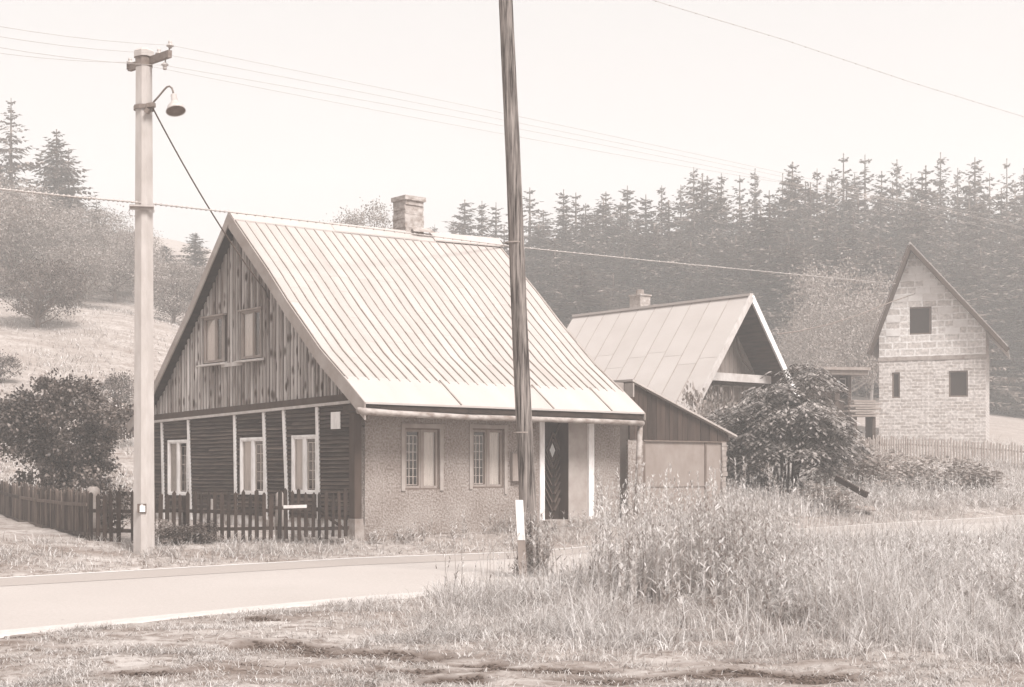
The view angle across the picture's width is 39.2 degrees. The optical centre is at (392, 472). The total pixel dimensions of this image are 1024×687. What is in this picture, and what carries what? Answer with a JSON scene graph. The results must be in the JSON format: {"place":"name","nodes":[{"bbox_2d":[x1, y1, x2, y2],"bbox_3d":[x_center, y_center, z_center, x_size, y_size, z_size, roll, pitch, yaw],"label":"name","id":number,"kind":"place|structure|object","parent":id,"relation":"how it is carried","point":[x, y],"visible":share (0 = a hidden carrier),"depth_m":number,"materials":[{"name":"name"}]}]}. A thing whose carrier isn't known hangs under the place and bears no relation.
{"place":"outdoors","nodes":[
{"label":"outdoors","id":0,"kind":"place"},
{"bbox_2d":[0,233,1023,686],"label":"ground","id":1,"kind":"structure","parent":0,"point":[1002,425],"depth_m":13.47,"materials":[{"name":"plant"}]},
{"bbox_2d":[0,101,43,232],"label":"spruce tree","id":2,"kind":"object","parent":1,"relation":"on","point":[11,163],"visible":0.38,"depth_m":99.95,"materials":[{"name":"grey plant"}]},
{"bbox_2d":[0,167,57,278],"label":"leafy tree","id":3,"kind":"object","parent":1,"relation":"on","point":[14,225],"visible":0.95,"depth_m":77.81,"materials":[{"name":"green plant"}]},
{"bbox_2d":[0,480,88,539],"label":"old picket fence","id":4,"kind":"object","parent":1,"relation":"on","point":[66,511],"visible":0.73,"depth_m":28.24,"materials":[{"name":"grey wood"}]},
{"bbox_2d":[0,192,98,296],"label":"leafy tree","id":5,"kind":"object","parent":1,"relation":"on","point":[53,226],"visible":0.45,"depth_m":81.27,"materials":[{"name":"grey plant"}]},
{"bbox_2d":[1,199,101,293],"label":"pale leafy tree","id":6,"kind":"object","parent":1,"relation":"on","point":[30,238],"visible":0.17,"depth_m":82.82,"materials":[{"name":"grey plant"}]},
{"bbox_2d":[0,251,111,327],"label":"apple tree","id":7,"kind":"object","parent":1,"relation":"on","point":[38,308],"visible":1,"depth_m":65.54,"materials":[{"name":"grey plant"}]},
{"bbox_2d":[8,129,114,272],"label":"spruce tree","id":8,"kind":"object","parent":1,"relation":"on","point":[57,181],"visible":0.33,"depth_m":95.72,"materials":[{"name":"grey plant"}]},
{"bbox_2d":[0,365,133,495],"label":"bush","id":9,"kind":"object","parent":1,"relation":"on","point":[27,421],"visible":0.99,"depth_m":32.67,"materials":[{"name":"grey plant"}]},
{"bbox_2d":[16,236,134,307],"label":"leafy tree","id":10,"kind":"object","parent":1,"relation":"on","point":[58,254],"visible":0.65,"depth_m":79.37,"materials":[{"name":"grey plant"}]},
{"bbox_2d":[43,200,134,270],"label":"leafy tree","id":11,"kind":"object","parent":1,"relation":"on","point":[103,214],"visible":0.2,"depth_m":91.06,"materials":[{"name":"grey plant"}]},
{"bbox_2d":[0,278,184,498],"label":"meadow grass","id":12,"kind":"structure","parent":1,"relation":"on","point":[91,371],"depth_m":60.52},
{"bbox_2d":[85,476,131,532],"bbox_3d":[-5.193,0.676,26.574,1.491,1.243,1.468,0,0,27],"label":"shrub","id":13,"kind":"object","parent":1,"relation":"on","point":[126,500],"visible":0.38,"depth_m":26.48,"materials":[{"name":"grey plant"}]},
{"bbox_2d":[96,368,133,404],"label":"shrub","id":14,"kind":"object","parent":1,"relation":"on","point":[127,390],"visible":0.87,"depth_m":51.91,"materials":[{"name":"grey plant"}]},
{"bbox_2d":[58,215,181,302],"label":"leafy tree","id":15,"kind":"object","parent":1,"relation":"on","point":[121,249],"visible":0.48,"depth_m":84.37,"materials":[{"name":"grey plant"}]},
{"bbox_2d":[127,40,173,554],"bbox_3d":[-4.213,-2.735,23.943,0.516,8.756,1.482,0,0,-35],"label":"concrete pole","id":16,"kind":"object","parent":1,"relation":"on","point":[143,523],"visible":0.98,"depth_m":23.87,"materials":[{"name":"concrete"}]},
{"bbox_2d":[134,85,185,116],"bbox_3d":[-3.879,-6.150,23.763,1.113,0.509,0.337,0,0,38],"label":"street lamp","id":17,"kind":"object","parent":16,"relation":"attached to","point":[175,107],"visible":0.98,"depth_m":23.59,"materials":[{"name":"metal"}]},
{"bbox_2d":[0,188,895,283],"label":"telephone cable","id":18,"kind":"object","parent":16,"relation":"attached to","point":[104,199],"visible":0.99,"depth_m":28.26,"materials":[{"name":"rubber"}]},
{"bbox_2d":[115,256,204,323],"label":"leafy tree","id":19,"kind":"object","parent":1,"relation":"on","point":[161,298],"visible":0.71,"depth_m":78.59,"materials":[{"name":"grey plant"}]},
{"bbox_2d":[88,489,273,542],"bbox_3d":[-3.713,0.907,25.131,3.254,1.244,0.161,0,0,-4],"label":"picket fence","id":20,"kind":"object","parent":1,"relation":"on","point":[184,510],"visible":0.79,"depth_m":25.07,"materials":[{"name":"brown wood"}]},
{"bbox_2d":[168,233,210,279],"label":"spruce tree","id":21,"kind":"object","parent":1,"relation":"on","point":[195,246],"visible":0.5,"depth_m":95.91,"materials":[{"name":"grey plant"}]},
{"bbox_2d":[275,488,348,540],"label":"garden gate","id":22,"kind":"structure","parent":1,"relation":"on","point":[305,508],"depth_m":25.37,"materials":[{"name":"brown wood"}]},
{"bbox_2d":[326,196,393,228],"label":"tall leafy tree","id":23,"kind":"object","parent":1,"relation":"on","point":[350,221],"visible":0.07,"depth_m":76.97,"materials":[{"name":"grey plant"}]},
{"bbox_2d":[127,195,645,540],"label":"cottage","id":24,"kind":"structure","parent":1,"relation":"on","point":[371,371],"depth_m":28.71,"materials":[{"name":"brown wood"}]},
{"bbox_2d":[167,440,188,494],"bbox_3d":[-4.463,-0.120,31.220,0.550,1.301,0.984,0,0,-38],"label":"window","id":25,"kind":"structure","parent":24,"relation":"in","point":[177,453],"depth_m":31.26,"materials":[{"name":"white paint"}]},
{"bbox_2d":[196,313,226,366],"bbox_3d":[-3.589,-2.774,30.004,0.670,1.075,0.969,0,0,-38],"label":"window","id":26,"kind":"structure","parent":24,"relation":"in","point":[214,325],"depth_m":29.98,"materials":[{"name":"grey wood"}]},
{"bbox_2d":[233,306,263,362],"bbox_3d":[-2.686,-2.777,28.849,0.670,1.088,0.933,0,0,-38],"label":"window","id":27,"kind":"structure","parent":24,"relation":"in","point":[251,318],"depth_m":28.88,"materials":[{"name":"grey wood"}]},
{"bbox_2d":[240,437,266,494],"bbox_3d":[-2.609,-0.142,28.847,0.550,1.246,1.026,0,0,-38],"label":"window","id":28,"kind":"structure","parent":24,"relation":"in","point":[251,448],"depth_m":28.91,"materials":[{"name":"white paint"}]},
{"bbox_2d":[291,434,315,493],"bbox_3d":[-1.479,-0.164,27.402,0.550,1.224,0.955,0,0,-38],"label":"window","id":29,"kind":"structure","parent":24,"relation":"in","point":[303,447],"depth_m":27.46,"materials":[{"name":"white paint"}]},
{"bbox_2d":[401,423,443,490],"bbox_3d":[0.406,-0.284,27.144,1.021,1.292,0.522,0,0,-38],"label":"window","id":30,"kind":"structure","parent":24,"relation":"in","point":[419,442],"depth_m":27.12,"materials":[{"name":"white wood"}]},
{"bbox_2d":[469,424,507,493],"bbox_3d":[1.718,-0.266,28.169,0.986,1.360,0.522,0,0,-38],"label":"window","id":31,"kind":"structure","parent":24,"relation":"in","point":[488,448],"depth_m":28.15,"materials":[{"name":"white wood"}]},
{"bbox_2d":[545,422,559,518],"bbox_3d":[3.150,-0.066,29.356,0.874,2.072,0.093,0,0,-38],"label":"door","id":32,"kind":"structure","parent":24,"relation":"in","point":[552,450],"depth_m":29.45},
{"bbox_2d":[2,615,874,686],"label":"soil clods","id":33,"kind":"object","parent":1,"relation":"on","point":[817,681],"visible":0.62,"depth_m":11.28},
{"bbox_2d":[433,526,527,589],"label":"thin stalks","id":34,"kind":"object","parent":1,"relation":"on","point":[458,565],"visible":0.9,"depth_m":16.80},
{"bbox_2d":[499,0,538,575],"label":"wooden pole","id":35,"kind":"object","parent":1,"relation":"on","point":[524,438],"visible":0.89,"depth_m":19.91,"materials":[{"name":"wood"}]},
{"bbox_2d":[515,500,526,577],"bbox_3d":[1.764,1.067,19.600,0.178,1.394,0.100,0,0,0],"label":"marker post","id":36,"kind":"object","parent":1,"relation":"on","point":[520,529],"visible":0.75,"depth_m":19.55,"materials":[{"name":"white paint"}]},
{"bbox_2d":[506,187,550,267],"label":"spruce tree","id":37,"kind":"object","parent":1,"relation":"on","point":[530,221],"visible":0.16,"depth_m":111.25,"materials":[{"name":"grey plant"}]},
{"bbox_2d":[504,506,571,576],"bbox_3d":[1.972,0.959,19.746,1.014,1.012,0.917,0,0,29],"label":"grass clump","id":38,"kind":"object","parent":1,"relation":"on","point":[541,553],"visible":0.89,"depth_m":19.73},
{"bbox_2d":[524,224,570,280],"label":"spruce tree","id":39,"kind":"object","parent":1,"relation":"on","point":[537,244],"visible":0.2,"depth_m":102.74,"materials":[{"name":"grey plant"}]},
{"bbox_2d":[525,267,573,318],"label":"spruce tree","id":40,"kind":"object","parent":1,"relation":"on","point":[537,282],"visible":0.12,"depth_m":93.78,"materials":[{"name":"grey plant"}]},
{"bbox_2d":[533,238,583,311],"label":"spruce tree","id":41,"kind":"object","parent":1,"relation":"on","point":[555,262],"visible":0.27,"depth_m":94.27,"materials":[{"name":"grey plant"}]},
{"bbox_2d":[544,264,622,326],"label":"spruce tree","id":42,"kind":"object","parent":1,"relation":"on","point":[582,305],"visible":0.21,"depth_m":86.99,"materials":[{"name":"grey plant"}]},
{"bbox_2d":[551,203,617,303],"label":"spruce tree","id":43,"kind":"object","parent":1,"relation":"on","point":[585,237],"visible":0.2,"depth_m":104.93,"materials":[{"name":"grey plant"}]},
{"bbox_2d":[600,202,634,270],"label":"spruce tree","id":44,"kind":"object","parent":1,"relation":"on","point":[619,233],"visible":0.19,"depth_m":106.02,"materials":[{"name":"grey plant"}]},
{"bbox_2d":[606,234,687,303],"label":"spruce tree","id":45,"kind":"object","parent":1,"relation":"on","point":[641,263],"visible":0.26,"depth_m":96.85,"materials":[{"name":"grey plant"}]},
{"bbox_2d":[627,230,697,301],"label":"spruce tree","id":46,"kind":"object","parent":1,"relation":"on","point":[657,278],"visible":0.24,"depth_m":96.64,"materials":[{"name":"grey plant"}]},
{"bbox_2d":[613,379,736,516],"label":"shed","id":47,"kind":"structure","parent":1,"relation":"on","point":[692,442],"depth_m":31.78,"materials":[{"name":"grey wood"}]},
{"bbox_2d":[645,441,705,515],"bbox_3d":[6.304,0.577,31.930,2.036,2.546,0.060,0,0,-38],"label":"door","id":48,"kind":"structure","parent":47,"relation":"in","point":[683,457],"depth_m":31.92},
{"bbox_2d":[707,443,720,510],"bbox_3d":[7.329,0.577,32.744,0.521,2.546,0.040,0,0,-38],"label":"door","id":49,"kind":"structure","parent":47,"relation":"in","point":[713,449],"depth_m":32.73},
{"bbox_2d":[648,200,705,266],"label":"spruce tree","id":50,"kind":"object","parent":1,"relation":"on","point":[672,225],"visible":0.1,"depth_m":103.89,"materials":[{"name":"grey plant"}]},
{"bbox_2d":[656,229,709,297],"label":"spruce tree","id":51,"kind":"object","parent":1,"relation":"on","point":[677,246],"visible":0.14,"depth_m":97.76,"materials":[{"name":"grey plant"}]},
{"bbox_2d":[567,289,800,473],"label":"neighbour house","id":52,"kind":"structure","parent":1,"relation":"on","point":[727,344],"depth_m":41.05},
{"bbox_2d":[662,240,714,300],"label":"spruce tree","id":53,"kind":"object","parent":1,"relation":"on","point":[691,267],"visible":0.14,"depth_m":95.26,"materials":[{"name":"grey plant"}]},
{"bbox_2d":[589,456,797,605],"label":"seed spikes","id":54,"kind":"object","parent":1,"relation":"on","point":[714,522],"visible":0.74,"depth_m":16.99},
{"bbox_2d":[367,452,1023,543],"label":"bank weeds","id":55,"kind":"object","parent":1,"relation":"on","point":[509,522],"visible":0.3,"depth_m":34.43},
{"bbox_2d":[673,212,719,293],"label":"spruce tree","id":56,"kind":"object","parent":1,"relation":"on","point":[693,239],"visible":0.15,"depth_m":103.19,"materials":[{"name":"grey plant"}]},
{"bbox_2d":[680,173,729,277],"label":"spruce tree","id":57,"kind":"object","parent":1,"relation":"on","point":[702,203],"visible":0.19,"depth_m":104.85,"materials":[{"name":"grey plant"}]},
{"bbox_2d":[677,381,740,481],"bbox_3d":[8.252,-0.630,37.587,2.095,3.634,2.371,0,0,7],"label":"shrub","id":58,"kind":"object","parent":1,"relation":"on","point":[692,400],"visible":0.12,"depth_m":37.27,"materials":[{"name":"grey plant"}]},
{"bbox_2d":[681,184,757,278],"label":"spruce tree","id":59,"kind":"object","parent":1,"relation":"on","point":[714,204],"visible":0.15,"depth_m":104.34,"materials":[{"name":"grey plant"}]},
{"bbox_2d":[697,235,766,296],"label":"spruce tree","id":60,"kind":"object","parent":1,"relation":"on","point":[735,257],"visible":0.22,"depth_m":91.80,"materials":[{"name":"grey plant"}]},
{"bbox_2d":[722,257,783,355],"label":"spruce tree","id":61,"kind":"object","parent":1,"relation":"on","point":[751,275],"visible":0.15,"depth_m":89.22,"materials":[{"name":"grey plant"}]},
{"bbox_2d":[734,210,786,305],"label":"spruce tree","id":62,"kind":"object","parent":1,"relation":"on","point":[759,232],"visible":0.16,"depth_m":94.73,"materials":[{"name":"grey plant"}]},
{"bbox_2d":[727,245,828,357],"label":"spruce tree","id":63,"kind":"object","parent":1,"relation":"on","point":[763,265],"visible":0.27,"depth_m":89.20,"materials":[{"name":"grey plant"}]},
{"bbox_2d":[532,468,1023,625],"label":"tall weeds","id":64,"kind":"object","parent":1,"relation":"on","point":[756,554],"visible":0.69,"depth_m":16.28,"materials":[{"name":"plant"}]},
{"bbox_2d":[704,363,873,499],"bbox_3d":[10.216,-0.828,36.713,4.470,3.983,4.539,0,0,39],"label":"bush","id":65,"kind":"object","parent":1,"relation":"on","point":[766,423],"visible":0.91,"depth_m":35.72,"materials":[{"name":"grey plant"}]},
{"bbox_2d":[771,173,818,271],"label":"spruce tree","id":66,"kind":"object","parent":1,"relation":"on","point":[793,201],"visible":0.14,"depth_m":104.33,"materials":[{"name":"grey plant"}]},
{"bbox_2d":[766,161,828,252],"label":"spruce tree","id":67,"kind":"object","parent":1,"relation":"on","point":[797,191],"visible":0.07,"depth_m":106.91,"materials":[{"name":"grey plant"}]},
{"bbox_2d":[730,205,867,394],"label":"spruce tree","id":68,"kind":"object","parent":1,"relation":"on","point":[776,232],"visible":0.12,"depth_m":95.02,"materials":[{"name":"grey plant"}]},
{"bbox_2d":[738,236,875,394],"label":"spruce tree","id":69,"kind":"object","parent":1,"relation":"on","point":[787,261],"visible":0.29,"depth_m":87.90,"materials":[{"name":"grey plant"}]},
{"bbox_2d":[783,183,837,296],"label":"spruce tree","id":70,"kind":"object","parent":1,"relation":"on","point":[809,225],"visible":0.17,"depth_m":101.96,"materials":[{"name":"grey plant"}]},
{"bbox_2d":[771,292,854,369],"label":"pale leafy tree","id":71,"kind":"object","parent":1,"relation":"on","point":[789,360],"visible":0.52,"depth_m":73.58,"materials":[{"name":"grey plant"}]},
{"bbox_2d":[770,257,869,391],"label":"pale leafy tree","id":72,"kind":"object","parent":1,"relation":"on","point":[800,310],"visible":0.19,"depth_m":79.26,"materials":[{"name":"grey plant"}]},
{"bbox_2d":[788,480,867,511],"bbox_3d":[10.215,0.612,33.548,1.896,0.908,2.514,0,0,10],"label":"shrub","id":73,"kind":"object","parent":1,"relation":"on","point":[834,497],"visible":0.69,"depth_m":33.23,"materials":[{"name":"grey plant"}]},
{"bbox_2d":[789,367,870,421],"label":"outbuilding","id":74,"kind":"structure","parent":1,"relation":"on","point":[843,375],"depth_m":51.92,"materials":[{"name":"grey wood"}]},
{"bbox_2d":[774,239,889,407],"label":"pale leafy tree","id":75,"kind":"object","parent":1,"relation":"on","point":[862,358],"visible":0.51,"depth_m":75.53,"materials":[{"name":"grey plant"}]},
{"bbox_2d":[789,238,889,395],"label":"spruce tree","id":76,"kind":"object","parent":1,"relation":"on","point":[838,254],"visible":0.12,"depth_m":90.06,"materials":[{"name":"grey plant"}]},
{"bbox_2d":[823,179,877,274],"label":"spruce tree","id":77,"kind":"object","parent":1,"relation":"on","point":[846,207],"visible":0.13,"depth_m":106.81,"materials":[{"name":"grey plant"}]},
{"bbox_2d":[819,214,890,393],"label":"spruce tree","id":78,"kind":"object","parent":1,"relation":"on","point":[854,235],"visible":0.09,"depth_m":94.05,"materials":[{"name":"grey plant"}]},
{"bbox_2d":[802,437,911,491],"bbox_3d":[12.204,-0.004,38.050,2.724,1.998,3.082,0,0,-35],"label":"shrub","id":79,"kind":"object","parent":1,"relation":"on","point":[872,464],"visible":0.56,"depth_m":37.74,"materials":[{"name":"grey plant"}]},
{"bbox_2d":[822,255,897,399],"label":"pale leafy tree","id":80,"kind":"object","parent":1,"relation":"on","point":[872,382],"visible":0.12,"depth_m":81.70,"materials":[{"name":"grey plant"}]},
{"bbox_2d":[843,400,880,450],"bbox_3d":[16.380,-1.359,49.992,1.187,2.346,0.600,0,0,-10],"label":"timber stack","id":81,"kind":"object","parent":1,"relation":"on","point":[869,414],"visible":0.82,"depth_m":49.79,"materials":[{"name":"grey wood"}]},
{"bbox_2d":[706,425,1023,518],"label":"bank grass","id":82,"kind":"structure","parent":1,"relation":"on","point":[1004,466],"depth_m":38.36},
{"bbox_2d":[827,236,902,397],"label":"spruce tree","id":83,"kind":"object","parent":1,"relation":"on","point":[874,251],"visible":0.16,"depth_m":89.39,"materials":[{"name":"grey plant"}]},
{"bbox_2d":[853,159,896,246],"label":"spruce tree","id":84,"kind":"object","parent":1,"relation":"on","point":[864,187],"visible":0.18,"depth_m":115.51,"materials":[{"name":"grey plant"}]},
{"bbox_2d":[848,191,902,257],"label":"spruce tree","id":85,"kind":"object","parent":1,"relation":"on","point":[877,222],"visible":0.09,"depth_m":102.29,"materials":[{"name":"grey plant"}]},
{"bbox_2d":[846,447,940,494],"bbox_3d":[13.865,0.065,39.951,2.934,1.635,3.319,0,0,-37],"label":"shrub","id":86,"kind":"object","parent":1,"relation":"on","point":[907,473],"visible":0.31,"depth_m":39.49,"materials":[{"name":"grey plant"}]},
{"bbox_2d":[880,173,973,283],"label":"spruce tree","id":87,"kind":"object","parent":1,"relation":"on","point":[921,196],"visible":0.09,"depth_m":102.30,"materials":[{"name":"grey plant"}]},
{"bbox_2d":[844,435,1023,468],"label":"picket fence","id":88,"kind":"object","parent":1,"relation":"on","point":[936,445],"visible":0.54,"depth_m":50.58,"materials":[{"name":"grey wood"}]},
{"bbox_2d":[867,242,1009,454],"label":"masonry house","id":89,"kind":"structure","parent":1,"relation":"on","point":[934,385],"depth_m":56.22,"materials":[{"name":"brick"}]},
{"bbox_2d":[910,306,930,334],"bbox_3d":[20.803,-6.009,56.478,0.850,1.093,0.080,0,0,24],"label":"window","id":90,"kind":"structure","parent":89,"relation":"in","point":[920,317],"depth_m":56.47,"materials":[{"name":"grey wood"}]},
{"bbox_2d":[949,371,967,396],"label":"window","id":91,"kind":"structure","parent":89,"relation":"in","point":[958,380],"depth_m":55.89,"materials":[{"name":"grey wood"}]},
{"bbox_2d":[853,262,1023,412],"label":"spruce tree","id":92,"kind":"object","parent":1,"relation":"on","point":[990,359],"visible":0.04,"depth_m":86.20,"materials":[{"name":"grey plant"}]},
{"bbox_2d":[898,453,1013,493],"bbox_3d":[15.852,0.168,40.123,3.082,1.454,3.353,0,0,-30],"label":"shrub","id":93,"kind":"object","parent":1,"relation":"on","point":[972,473],"visible":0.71,"depth_m":39.64,"materials":[{"name":"grey plant"}]},
{"bbox_2d":[941,182,995,270],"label":"spruce tree","id":94,"kind":"object","parent":1,"relation":"on","point":[968,205],"visible":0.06,"depth_m":104.23,"materials":[{"name":"grey plant"}]},
{"bbox_2d":[944,158,999,255],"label":"spruce tree","id":95,"kind":"object","parent":1,"relation":"on","point":[975,182],"visible":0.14,"depth_m":113.96,"materials":[{"name":"grey plant"}]},
{"bbox_2d":[947,199,1018,404],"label":"spruce tree","id":96,"kind":"object","parent":1,"relation":"on","point":[976,237],"visible":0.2,"depth_m":94.42,"materials":[{"name":"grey plant"}]},
{"bbox_2d":[947,258,1023,410],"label":"spruce tree","id":97,"kind":"object","parent":1,"relation":"on","point":[971,280],"visible":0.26,"depth_m":90.61,"materials":[{"name":"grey plant"}]},
{"bbox_2d":[967,248,1023,410],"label":"spruce tree","id":98,"kind":"object","parent":1,"relation":"on","point":[981,261],"visible":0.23,"depth_m":92.07,"materials":[{"name":"grey plant"}]},
{"bbox_2d":[983,188,1023,288],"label":"spruce tree","id":99,"kind":"object","parent":1,"relation":"on","point":[1000,215],"visible":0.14,"depth_m":102.45,"materials":[{"name":"grey plant"}]},
{"bbox_2d":[985,236,1023,413],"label":"spruce tree","id":100,"kind":"object","parent":1,"relation":"on","point":[1017,270],"visible":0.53,"depth_m":92.04,"materials":[{"name":"grey plant"}]},
{"bbox_2d":[985,217,1023,333],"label":"spruce tree","id":101,"kind":"object","parent":1,"relation":"on","point":[1003,256],"visible":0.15,"depth_m":94.51,"materials":[{"name":"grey plant"}]},
{"bbox_2d":[991,184,1023,280],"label":"spruce tree","id":102,"kind":"object","parent":1,"relation":"on","point":[1014,202],"visible":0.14,"depth_m":104.52,"materials":[{"name":"grey plant"}]},
{"bbox_2d":[0,520,1023,629],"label":"road","id":103,"kind":"structure","parent":0,"point":[33,605],"depth_m":18.45,"materials":[{"name":"asphalt"}]},
{"bbox_2d":[0,585,536,637],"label":"road shoulder","id":104,"kind":"object","parent":103,"relation":"attached to","point":[7,632],"visible":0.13,"depth_m":14.96},
{"bbox_2d":[0,515,1023,585],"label":"road strip","id":105,"kind":"object","parent":103,"relation":"attached to","point":[88,576],"visible":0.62,"depth_m":22.88,"materials":[{"name":"concrete"}]},
{"bbox_2d":[0,483,1023,575],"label":"verge grass","id":106,"kind":"structure","parent":0,"point":[42,549],"depth_m":25.16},
{"bbox_2d":[0,0,1023,254],"label":"sky","id":107,"kind":"structure","parent":0,"point":[650,72],"materials":[{"name":"white"}]},
{"bbox_2d":[297,494,1023,663],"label":"tall grass","id":108,"kind":"structure","parent":0,"point":[868,615],"depth_m":14.14,"materials":[{"name":"plant"}]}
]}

